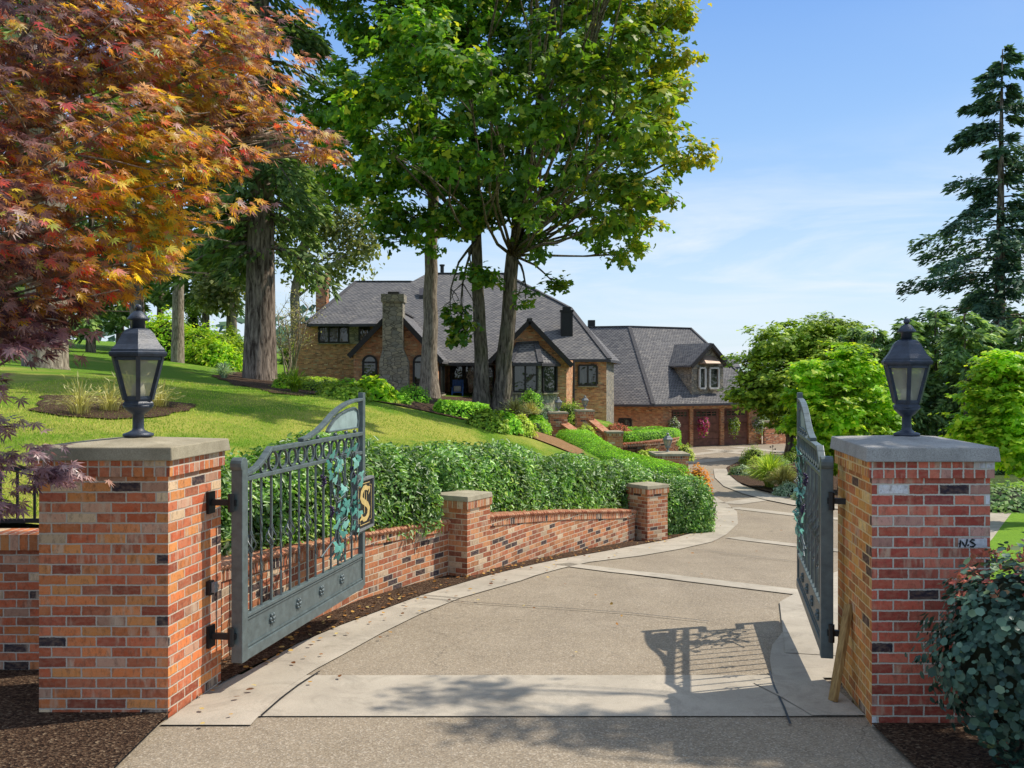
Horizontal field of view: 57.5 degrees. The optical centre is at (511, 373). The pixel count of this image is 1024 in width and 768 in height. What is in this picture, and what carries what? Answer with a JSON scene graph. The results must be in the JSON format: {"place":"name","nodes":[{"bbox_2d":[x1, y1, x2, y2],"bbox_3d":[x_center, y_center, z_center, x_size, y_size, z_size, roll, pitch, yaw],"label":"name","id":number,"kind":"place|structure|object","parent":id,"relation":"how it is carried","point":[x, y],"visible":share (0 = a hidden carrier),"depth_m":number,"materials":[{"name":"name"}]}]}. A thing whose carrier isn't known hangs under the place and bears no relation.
{"place":"outdoors","nodes":[
{"label":"outdoors","id":0,"kind":"place"},
{"bbox_2d":[0,670,170,767],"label":"planting bed","id":1,"kind":"object","parent":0,"point":[31,736],"visible":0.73,"depth_m":6.29,"materials":[{"name":"soil"}]},
{"bbox_2d":[0,0,353,520],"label":"japanese maple","id":2,"kind":"object","parent":1,"relation":"on","point":[24,186],"visible":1,"depth_m":5.38,"materials":[{"name":"orange plant"}]},
{"bbox_2d":[276,366,313,391],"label":"ornamental grass","id":3,"kind":"object","parent":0,"point":[294,381],"depth_m":23.64,"materials":[{"name":"green plant"}]},
{"bbox_2d":[0,337,611,541],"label":"lawn","id":4,"kind":"structure","parent":0,"point":[100,364],"depth_m":18.33,"materials":[{"name":"plant"}]},
{"bbox_2d":[0,0,164,369],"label":"fir tree","id":5,"kind":"object","parent":4,"relation":"on","point":[63,364],"visible":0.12,"depth_m":26.62,"materials":[{"name":"green plant"}]},
{"bbox_2d":[65,52,149,352],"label":"conifer tree","id":6,"kind":"object","parent":4,"relation":"on","point":[89,224],"visible":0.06,"depth_m":61.58,"materials":[{"name":"green plant"}]},
{"bbox_2d":[29,395,195,418],"bbox_3d":[-6.811,0.527,15.361,2.480,0.314,3.657,0,0,0],"label":"mulch bed","id":7,"kind":"object","parent":4,"relation":"on","point":[95,412],"visible":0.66,"depth_m":14.88,"materials":[{"name":"soil"}]},
{"bbox_2d":[44,371,111,413],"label":"ornamental grass","id":8,"kind":"object","parent":7,"relation":"on","point":[79,402],"depth_m":13.91,"materials":[{"name":"plant"}]},
{"bbox_2d":[83,379,130,410],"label":"ornamental grass","id":9,"kind":"object","parent":7,"relation":"on","point":[111,404],"depth_m":14.72,"materials":[{"name":"plant"}]},
{"bbox_2d":[146,378,183,406],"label":"ornamental grass","id":10,"kind":"object","parent":7,"relation":"on","point":[159,402],"depth_m":16.06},
{"bbox_2d":[73,70,168,344],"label":"conifer tree","id":11,"kind":"object","parent":4,"relation":"on","point":[110,327],"visible":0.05,"depth_m":73.47,"materials":[{"name":"green plant"}]},
{"bbox_2d":[65,1,217,362],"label":"fir tree","id":12,"kind":"object","parent":4,"relation":"on","point":[132,306],"visible":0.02,"depth_m":39.79,"materials":[{"name":"green plant"}]},
{"bbox_2d":[126,111,197,318],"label":"conifer tree","id":13,"kind":"object","parent":4,"relation":"on","point":[159,297],"visible":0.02,"depth_m":77.78,"materials":[{"name":"green plant"}]},
{"bbox_2d":[145,305,197,360],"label":"rhododendron","id":14,"kind":"object","parent":4,"relation":"on","point":[160,329],"visible":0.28,"depth_m":49.12,"materials":[{"name":"green plant"}]},
{"bbox_2d":[134,0,236,362],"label":"fir tree","id":15,"kind":"object","parent":4,"relation":"on","point":[177,347],"visible":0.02,"depth_m":44.76,"materials":[{"name":"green plant"}]},
{"bbox_2d":[184,300,203,329],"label":"arborvitae","id":16,"kind":"object","parent":4,"relation":"on","point":[193,319],"visible":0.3,"depth_m":65.77,"materials":[{"name":"green plant"}]},
{"bbox_2d":[147,33,242,333],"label":"conifer tree","id":17,"kind":"object","parent":4,"relation":"on","point":[205,317],"visible":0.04,"depth_m":71.76,"materials":[{"name":"green plant"}]},
{"bbox_2d":[169,320,228,361],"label":"rhododendron","id":18,"kind":"object","parent":4,"relation":"on","point":[200,333],"visible":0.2,"depth_m":49.44,"materials":[{"name":"green plant"}]},
{"bbox_2d":[184,334,242,370],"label":"rhododendron","id":19,"kind":"object","parent":4,"relation":"on","point":[213,353],"visible":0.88,"depth_m":46.26,"materials":[{"name":"green plant"}]},
{"bbox_2d":[214,331,243,371],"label":"rhododendron","id":20,"kind":"object","parent":4,"relation":"on","point":[237,342],"visible":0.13,"depth_m":49.70,"materials":[{"name":"green plant"}]},
{"bbox_2d":[184,195,276,331],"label":"oak tree","id":21,"kind":"object","parent":4,"relation":"on","point":[222,298],"visible":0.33,"depth_m":65.24,"materials":[{"name":"green plant"}]},
{"bbox_2d":[146,0,348,380],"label":"fir tree","id":22,"kind":"object","parent":4,"relation":"on","point":[253,245],"visible":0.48,"depth_m":37.47,"materials":[{"name":"green plant"}]},
{"bbox_2d":[212,372,313,395],"bbox_3d":[-9.202,0.264,34.738,4.256,0.682,26.830,0,0,-12],"label":"mulch bed","id":23,"kind":"object","parent":4,"relation":"on","point":[236,379],"visible":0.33,"depth_m":32.61,"materials":[{"name":"soil"}]},
{"bbox_2d":[276,286,325,374],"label":"crape myrtle","id":24,"kind":"object","parent":4,"relation":"on","point":[292,363],"visible":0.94,"depth_m":49.80,"materials":[{"name":"green plant"}]},
{"bbox_2d":[221,429,443,555],"bbox_3d":[-2.428,1.409,10.845,1.572,1.513,4.671,0,0,25],"label":"laurel hedge","id":25,"kind":"object","parent":4,"relation":"on","point":[400,491],"visible":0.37,"depth_m":10.88,"materials":[{"name":"green plant"}]},
{"bbox_2d":[274,141,393,343],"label":"oak tree","id":26,"kind":"object","parent":4,"relation":"on","point":[366,251],"visible":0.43,"depth_m":75.64,"materials":[{"name":"green plant"}]},
{"bbox_2d":[313,382,375,401],"bbox_3d":[-4.376,0.515,24.103,1.638,0.601,1.638,0,0,13],"label":"shrub","id":27,"kind":"object","parent":4,"relation":"on","point":[344,391],"visible":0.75,"depth_m":23.73,"materials":[{"name":"green plant"}]},
{"bbox_2d":[299,390,538,434],"bbox_3d":[-3.480,1.450,37.642,9.738,1.964,29.795,0,0,0],"label":"mulch bed","id":28,"kind":"object","parent":4,"relation":"on","point":[423,406],"visible":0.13,"depth_m":27.43,"materials":[{"name":"soil"}]},
{"bbox_2d":[349,375,400,403],"bbox_3d":[-3.825,0.494,25.537,1.372,0.932,1.388,0,0,-37],"label":"shrub","id":29,"kind":"object","parent":28,"relation":"on","point":[383,390],"visible":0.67,"depth_m":25.22,"materials":[{"name":"green plant"}]},
{"bbox_2d":[285,0,519,408],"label":"maple tree","id":30,"kind":"object","parent":28,"relation":"on","point":[416,49],"visible":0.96,"depth_m":33.06,"materials":[{"name":"green plant"}]},
{"bbox_2d":[397,384,431,402],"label":"shrub","id":31,"kind":"object","parent":28,"relation":"on","point":[417,395],"visible":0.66,"depth_m":30.39,"materials":[{"name":"green plant"}]},
{"bbox_2d":[407,1,472,398],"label":"tall tree","id":32,"kind":"object","parent":28,"relation":"on","point":[429,381],"visible":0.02,"depth_m":36.25,"materials":[{"name":"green plant"}]},
{"bbox_2d":[432,397,491,418],"bbox_3d":[-1.464,1.061,25.583,1.314,0.823,2.120,0,0,30],"label":"hedge","id":33,"kind":"object","parent":28,"relation":"on","point":[458,408],"visible":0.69,"depth_m":24.98,"materials":[{"name":"green plant"}]},
{"bbox_2d":[463,407,511,433],"bbox_3d":[-0.648,1.201,23.857,1.276,0.678,1.153,0,0,0],"label":"shrub","id":34,"kind":"object","parent":28,"relation":"on","point":[486,419],"visible":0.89,"depth_m":23.56,"materials":[{"name":"green plant"}]},
{"bbox_2d":[496,409,523,434],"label":"shrub","id":35,"kind":"object","parent":28,"relation":"on","point":[513,422],"visible":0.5,"depth_m":24.30,"materials":[{"name":"green plant"}]},
{"bbox_2d":[496,396,537,417],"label":"ornamental grass","id":36,"kind":"object","parent":28,"relation":"on","point":[514,407],"depth_m":33.67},
{"bbox_2d":[518,388,546,411],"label":"shrub","id":37,"kind":"object","parent":28,"relation":"on","point":[527,398],"visible":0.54,"depth_m":43.16,"materials":[{"name":"green plant"}]},
{"bbox_2d":[440,0,722,412],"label":"maple tree","id":38,"kind":"object","parent":28,"relation":"on","point":[576,64],"visible":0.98,"depth_m":29.25,"materials":[{"name":"green plant"}]},
{"bbox_2d":[407,438,654,511],"bbox_3d":[0.477,2.119,16.611,1.698,2.247,7.881,0,0,31],"label":"laurel hedge","id":39,"kind":"object","parent":4,"relation":"on","point":[509,477],"visible":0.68,"depth_m":15.33,"materials":[{"name":"green plant"}]},
{"bbox_2d":[521,430,586,454],"bbox_3d":[1.297,2.165,31.838,2.271,1.417,14.880,0,0,3],"label":"mulch bed","id":40,"kind":"object","parent":4,"relation":"on","point":[559,443],"visible":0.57,"depth_m":26.34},
{"bbox_2d":[515,413,537,437],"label":"shrub","id":41,"kind":"object","parent":40,"relation":"on","point":[528,427],"visible":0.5,"depth_m":24.92,"materials":[{"name":"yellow plant"}]},
{"bbox_2d":[547,411,568,436],"bbox_3d":[1.839,2.302,37.500,0.783,1.567,0.730,0,0,-4],"label":"brick post","id":42,"kind":"object","parent":40,"relation":"on","point":[556,419],"visible":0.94,"depth_m":37.17,"materials":[{"name":"brick"}]},
{"bbox_2d":[555,429,690,476],"bbox_3d":[2.991,2.810,29.443,1.944,1.650,9.730,0,0,-13],"label":"boxwood hedge","id":43,"kind":"object","parent":4,"relation":"on","point":[590,442],"visible":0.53,"depth_m":28.19,"materials":[{"name":"green plant"}]},
{"bbox_2d":[0,403,1023,682],"bbox_3d":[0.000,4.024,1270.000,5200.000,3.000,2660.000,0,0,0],"label":"ground","id":44,"kind":"structure","parent":0,"point":[28,525],"depth_m":21.92,"materials":[{"name":"soil"}]},
{"bbox_2d":[0,528,38,669],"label":"side wall","id":45,"kind":"structure","parent":44,"relation":"on","point":[19,598],"depth_m":7.75,"materials":[{"name":"brick"}]},
{"bbox_2d":[0,466,38,522],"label":"iron fence","id":46,"kind":"object","parent":45,"relation":"on","point":[34,519],"visible":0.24,"depth_m":7.87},
{"bbox_2d":[28,436,229,724],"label":"gate pillar","id":47,"kind":"structure","parent":44,"relation":"on","point":[129,567],"depth_m":6.65,"materials":[{"name":"brick"}]},
{"bbox_2d":[108,304,166,436],"bbox_3d":[-2.835,-0.025,7.080,0.465,1.002,0.438,0,0,0],"label":"pillar lantern","id":48,"kind":"object","parent":47,"relation":"on","point":[137,342],"visible":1,"depth_m":6.99,"materials":[{"name":"metal"}]},
{"bbox_2d":[206,393,373,662],"bbox_3d":[-1.886,1.230,8.648,0.259,2.052,3.010,0,0,14],"label":"gate leaf","id":49,"kind":"object","parent":47,"relation":"attached to","point":[257,629],"visible":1,"depth_m":8.35,"materials":[{"name":"metal"}]},
{"bbox_2d":[221,519,450,659],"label":"retaining wall","id":50,"kind":"structure","parent":44,"relation":"on","point":[397,561],"depth_m":11.13,"materials":[{"name":"brick"}]},
{"bbox_2d":[431,489,492,581],"bbox_3d":[-0.715,2.651,12.959,0.657,2.025,0.657,0,0,30],"label":"brick post","id":51,"kind":"object","parent":44,"relation":"on","point":[466,513],"visible":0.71,"depth_m":12.68,"materials":[{"name":"brick"}]},
{"bbox_2d":[218,511,714,683],"bbox_3d":[1.919,3.175,17.326,1.474,1.419,21.885,0,0,25],"label":"mulch strip","id":52,"kind":"object","parent":44,"relation":"on","point":[229,669],"visible":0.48,"depth_m":10.61,"materials":[{"name":"soil"}]},
{"bbox_2d":[199,507,732,723],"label":"fallen leaves","id":53,"kind":"object","parent":52,"relation":"on","point":[308,626],"visible":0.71,"depth_m":10.17,"materials":[{"name":"brown plant"}]},
{"bbox_2d":[628,465,717,537],"bbox_3d":[3.303,2.763,20.305,1.924,1.566,1.843,0,0,-33],"label":"laurel hedge","id":54,"kind":"object","parent":52,"relation":"on","point":[691,503],"visible":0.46,"depth_m":19.76,"materials":[{"name":"green plant"}]},
{"bbox_2d":[682,462,713,494],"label":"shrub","id":55,"kind":"object","parent":52,"relation":"on","point":[694,472],"visible":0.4,"depth_m":24.34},
{"bbox_2d":[82,304,944,405],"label":"woods","id":56,"kind":"object","parent":44,"relation":"on","point":[240,320],"depth_m":156.83,"materials":[{"name":"green plant"}]},
{"bbox_2d":[295,264,761,446],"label":"brick house","id":57,"kind":"structure","parent":44,"relation":"on","point":[638,376],"depth_m":55.00,"materials":[{"name":"brick"}]},
{"bbox_2d":[317,326,349,343],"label":"window","id":58,"kind":"structure","parent":57,"relation":"in","point":[330,334],"depth_m":54.98,"materials":[{"name":"black glass"}]},
{"bbox_2d":[362,355,376,378],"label":"window","id":59,"kind":"structure","parent":57,"relation":"in","point":[369,363],"depth_m":45.97,"materials":[{"name":"black glass"}]},
{"bbox_2d":[450,366,463,391],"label":"window","id":60,"kind":"structure","parent":57,"relation":"in","point":[456,372],"depth_m":53.47,"materials":[{"name":"black glass"}]},
{"bbox_2d":[464,365,493,394],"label":"window","id":61,"kind":"structure","parent":57,"relation":"in","point":[468,370],"depth_m":53.47,"materials":[{"name":"black glass"}]},
{"bbox_2d":[513,366,537,393],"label":"window","id":62,"kind":"structure","parent":57,"relation":"in","point":[525,378],"depth_m":46.38,"materials":[{"name":"black glass"}]},
{"bbox_2d":[541,366,558,393],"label":"window","id":63,"kind":"structure","parent":57,"relation":"in","point":[549,374],"depth_m":46.96,"materials":[{"name":"black glass"}]},
{"bbox_2d":[578,364,597,386],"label":"window","id":64,"kind":"structure","parent":57,"relation":"in","point":[587,373],"depth_m":50.58,"materials":[{"name":"black glass"}]},
{"bbox_2d":[671,409,688,446],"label":"garage door","id":65,"kind":"structure","parent":57,"relation":"in","point":[682,415],"depth_m":66.97,"materials":[{"name":"brown wood"}]},
{"bbox_2d":[693,409,718,445],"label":"garage door","id":66,"kind":"structure","parent":57,"relation":"in","point":[712,439],"depth_m":67.94,"materials":[{"name":"brown wood"}]},
{"bbox_2d":[724,408,747,444],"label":"garage door","id":67,"kind":"structure","parent":57,"relation":"in","point":[728,413],"depth_m":69.15,"materials":[{"name":"brown wood"}]},
{"bbox_2d":[490,508,636,574],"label":"retaining wall","id":68,"kind":"structure","parent":44,"relation":"on","point":[516,536],"depth_m":15.38,"materials":[{"name":"brick"}]},
{"bbox_2d":[626,481,668,543],"bbox_3d":[2.698,3.221,18.592,0.617,2.087,0.617,0,0,-37],"label":"brick post","id":69,"kind":"object","parent":44,"relation":"on","point":[648,502],"visible":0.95,"depth_m":18.38,"materials":[{"name":"brick"}]},
{"bbox_2d":[624,443,677,454],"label":"planter soil","id":70,"kind":"structure","parent":44,"relation":"on","point":[633,449],"depth_m":37.14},
{"bbox_2d":[623,437,679,452],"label":"planter wall","id":71,"kind":"structure","parent":70,"relation":"on","point":[657,443],"depth_m":37.51,"materials":[{"name":"brick"}]},
{"bbox_2d":[623,427,681,445],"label":"boxwood hedge","id":72,"kind":"object","parent":70,"relation":"on","point":[646,435],"visible":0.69,"depth_m":38.41,"materials":[{"name":"green plant"}]},
{"bbox_2d":[763,420,785,443],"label":"garden wall","id":73,"kind":"structure","parent":44,"relation":"on","point":[770,437],"depth_m":69.82,"materials":[{"name":"brick"}]},
{"bbox_2d":[824,328,882,402],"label":"evergreen tree","id":74,"kind":"object","parent":44,"relation":"on","point":[850,335],"visible":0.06,"depth_m":51.82,"materials":[{"name":"green plant"}]},
{"bbox_2d":[851,329,917,431],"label":"evergreen tree","id":75,"kind":"object","parent":44,"relation":"on","point":[882,340],"visible":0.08,"depth_m":47.52,"materials":[{"name":"green plant"}]},
{"bbox_2d":[873,319,951,436],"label":"evergreen tree","id":76,"kind":"object","parent":44,"relation":"on","point":[922,413],"visible":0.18,"depth_m":46.29,"materials":[{"name":"green plant"}]},
{"bbox_2d":[830,435,1000,726],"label":"gate pillar","id":77,"kind":"structure","parent":44,"relation":"on","point":[913,520],"depth_m":6.51,"materials":[{"name":"red brick"}]},
{"bbox_2d":[792,392,845,658],"bbox_3d":[2.800,1.230,8.613,0.259,2.052,2.730,0,0,10],"label":"gate leaf","id":78,"kind":"object","parent":77,"relation":"attached to","point":[816,501],"visible":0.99,"depth_m":8.24,"materials":[{"name":"metal"}]},
{"bbox_2d":[881,318,932,435],"bbox_3d":[2.981,0.026,7.050,0.385,0.887,0.381,0,0,0],"label":"pillar lantern","id":79,"kind":"object","parent":77,"relation":"on","point":[907,352],"visible":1,"depth_m":6.98,"materials":[{"name":"paint"}]},
{"bbox_2d":[900,310,968,435],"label":"evergreen tree","id":80,"kind":"object","parent":44,"relation":"on","point":[941,320],"visible":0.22,"depth_m":47.59,"materials":[{"name":"green plant"}]},
{"bbox_2d":[877,44,1023,380],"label":"douglas fir","id":81,"kind":"object","parent":44,"relation":"on","point":[1006,257],"visible":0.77,"depth_m":59.59,"materials":[{"name":"green plant"}]},
{"bbox_2d":[917,311,1004,473],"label":"evergreen tree","id":82,"kind":"object","parent":44,"relation":"on","point":[953,366],"visible":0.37,"depth_m":45.66,"materials":[{"name":"green plant"}]},
{"bbox_2d":[957,324,1015,471],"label":"evergreen tree","id":83,"kind":"object","parent":44,"relation":"on","point":[998,332],"visible":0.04,"depth_m":46.64,"materials":[{"name":"green plant"}]},
{"bbox_2d":[994,318,1023,467],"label":"evergreen tree","id":84,"kind":"object","parent":44,"relation":"on","point":[1015,332],"visible":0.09,"depth_m":46.05,"materials":[{"name":"green plant"}]},
{"bbox_2d":[0,0,1023,371],"label":"sky","id":85,"kind":"structure","parent":0,"point":[833,121],"materials":[{"name":"blue"}]},
{"bbox_2d":[114,436,916,767],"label":"driveway","id":86,"kind":"structure","parent":0,"point":[736,632],"depth_m":8.01,"materials":[{"name":"concrete"}]},
{"bbox_2d":[160,496,737,724],"bbox_3d":[2.967,3.285,18.658,2.194,1.667,26.571,0,0,21],"label":"kerb border","id":87,"kind":"object","parent":86,"relation":"on","point":[271,679],"visible":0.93,"depth_m":8.92,"materials":[{"name":"concrete"}]},
{"bbox_2d":[189,674,857,715],"bbox_3d":[0.030,2.473,7.206,4.900,0.038,1.041,0,0,0],"label":"paving band","id":88,"kind":"object","parent":86,"relation":"on","point":[534,695],"visible":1,"depth_m":7.11,"materials":[{"name":"concrete"}]},
{"bbox_2d":[556,563,797,593],"bbox_3d":[2.428,2.778,12.500,4.846,0.255,0.543,0,0,43],"label":"paving band","id":89,"kind":"object","parent":86,"relation":"on","point":[732,584],"visible":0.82,"depth_m":12.38,"materials":[{"name":"concrete"}]},
{"bbox_2d":[714,469,837,508],"bbox_3d":[9.197,4.273,36.400,2.168,1.002,20.797,0,0,3],"label":"kerb border","id":90,"kind":"object","parent":86,"relation":"on","point":[722,477],"visible":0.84,"depth_m":34.33,"materials":[{"name":"concrete"}]},
{"bbox_2d":[754,632,864,714],"bbox_3d":[2.835,2.559,9.021,0.802,0.224,4.869,0,0,17],"label":"paving band","id":91,"kind":"object","parent":86,"relation":"on","point":[800,681],"visible":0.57,"depth_m":7.46,"materials":[{"name":"concrete"}]},
{"bbox_2d":[828,603,852,701],"bbox_3d":[2.487,2.108,7.055,0.294,0.708,0.088,0,0,-41],"label":"wood plank","id":92,"kind":"object","parent":91,"relation":"on","point":[840,656],"visible":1,"depth_m":7.03,"materials":[{"name":"wood"}]},
{"bbox_2d":[780,512,1010,654],"bbox_3d":[12.796,3.625,26.291,2.824,2.242,41.260,0,0,28],"label":"kerb border","id":93,"kind":"object","parent":86,"relation":"on","point":[798,635],"visible":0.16,"depth_m":9.77,"materials":[{"name":"concrete"}]},
{"bbox_2d":[727,454,837,497],"bbox_3d":[13.011,4.447,43.167,7.014,1.096,29.669,0,0,21],"label":"planting bed","id":94,"kind":"object","parent":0,"point":[747,480],"visible":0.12,"depth_m":37.62,"materials":[{"name":"soil"}]},
{"bbox_2d":[736,444,766,465],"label":"shrub","id":95,"kind":"object","parent":94,"relation":"on","point":[749,454],"visible":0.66,"depth_m":47.85,"materials":[{"name":"green plant"}]},
{"bbox_2d":[741,450,795,486],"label":"ornamental grass","id":96,"kind":"object","parent":94,"relation":"on","point":[769,462],"depth_m":34.52,"materials":[{"name":"plant"}]},
{"bbox_2d":[762,464,796,485],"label":"ornamental grass","id":97,"kind":"object","parent":94,"relation":"on","point":[784,474],"depth_m":33.31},
{"bbox_2d":[771,480,796,496],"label":"shrub","id":98,"kind":"object","parent":94,"relation":"on","point":[785,490],"visible":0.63,"depth_m":31.22,"materials":[{"name":"plant"}]},
{"bbox_2d":[717,311,881,455],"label":"garden maple","id":99,"kind":"object","parent":94,"relation":"on","point":[765,360],"visible":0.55,"depth_m":52.61,"materials":[{"name":"green plant"}]},
{"bbox_2d":[773,342,913,490],"bbox_3d":[11.698,1.737,32.655,5.024,5.735,3.728,0,0,0],"label":"garden maple","id":100,"kind":"object","parent":94,"relation":"on","point":[845,411],"visible":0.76,"depth_m":32.23,"materials":[{"name":"green plant"}]},
{"bbox_2d":[990,481,1023,578],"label":"side lawn","id":101,"kind":"structure","parent":0,"point":[1010,530],"depth_m":19.14,"materials":[{"name":"plant"}]},
{"bbox_2d":[872,723,1023,767],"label":"planting bed","id":102,"kind":"object","parent":101,"relation":"on","point":[931,745],"visible":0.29,"depth_m":6.10,"materials":[{"name":"soil"}]},
{"bbox_2d":[904,532,1023,767],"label":"smoke bush","id":103,"kind":"object","parent":102,"relation":"on","point":[982,674],"visible":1,"depth_m":5.58,"materials":[{"name":"green plant"}]},
{"bbox_2d":[928,348,1023,481],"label":"garden maple","id":104,"kind":"object","parent":101,"relation":"on","point":[1001,375],"visible":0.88,"depth_m":21.57,"materials":[{"name":"green plant"}]},
{"bbox_2d":[990,479,1023,513],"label":"ground shrub","id":105,"kind":"object","parent":101,"relation":"on","point":[1006,498],"visible":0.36,"depth_m":25.18,"materials":[{"name":"green plant"}]},
{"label":"garden steps","id":106,"kind":"object","parent":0,"visible":0},
{"bbox_2d":[574,409,594,428],"bbox_3d":[2.989,2.317,38.500,0.783,1.686,0.730,0,0,-4],"label":"brick post","id":107,"kind":"object","parent":106,"relation":"on","point":[582,416],"visible":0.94,"depth_m":38.17,"materials":[{"name":"brick"}]},
{"bbox_2d":[604,430,623,449],"bbox_3d":[4.034,2.812,37.000,0.704,1.108,0.650,0,0,-5],"label":"brick post","id":108,"kind":"object","parent":106,"relation":"on","point":[614,437],"visible":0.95,"depth_m":36.71,"materials":[{"name":"brick"}]},
{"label":"planting bed","id":109,"kind":"structure","parent":0,"visible":0},
{"bbox_2d":[648,451,690,474],"bbox_3d":[4.965,2.860,29.500,1.122,0.781,1.069,0,0,-3],"label":"brick post","id":110,"kind":"object","parent":109,"relation":"on","point":[681,457],"visible":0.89,"depth_m":29.03,"materials":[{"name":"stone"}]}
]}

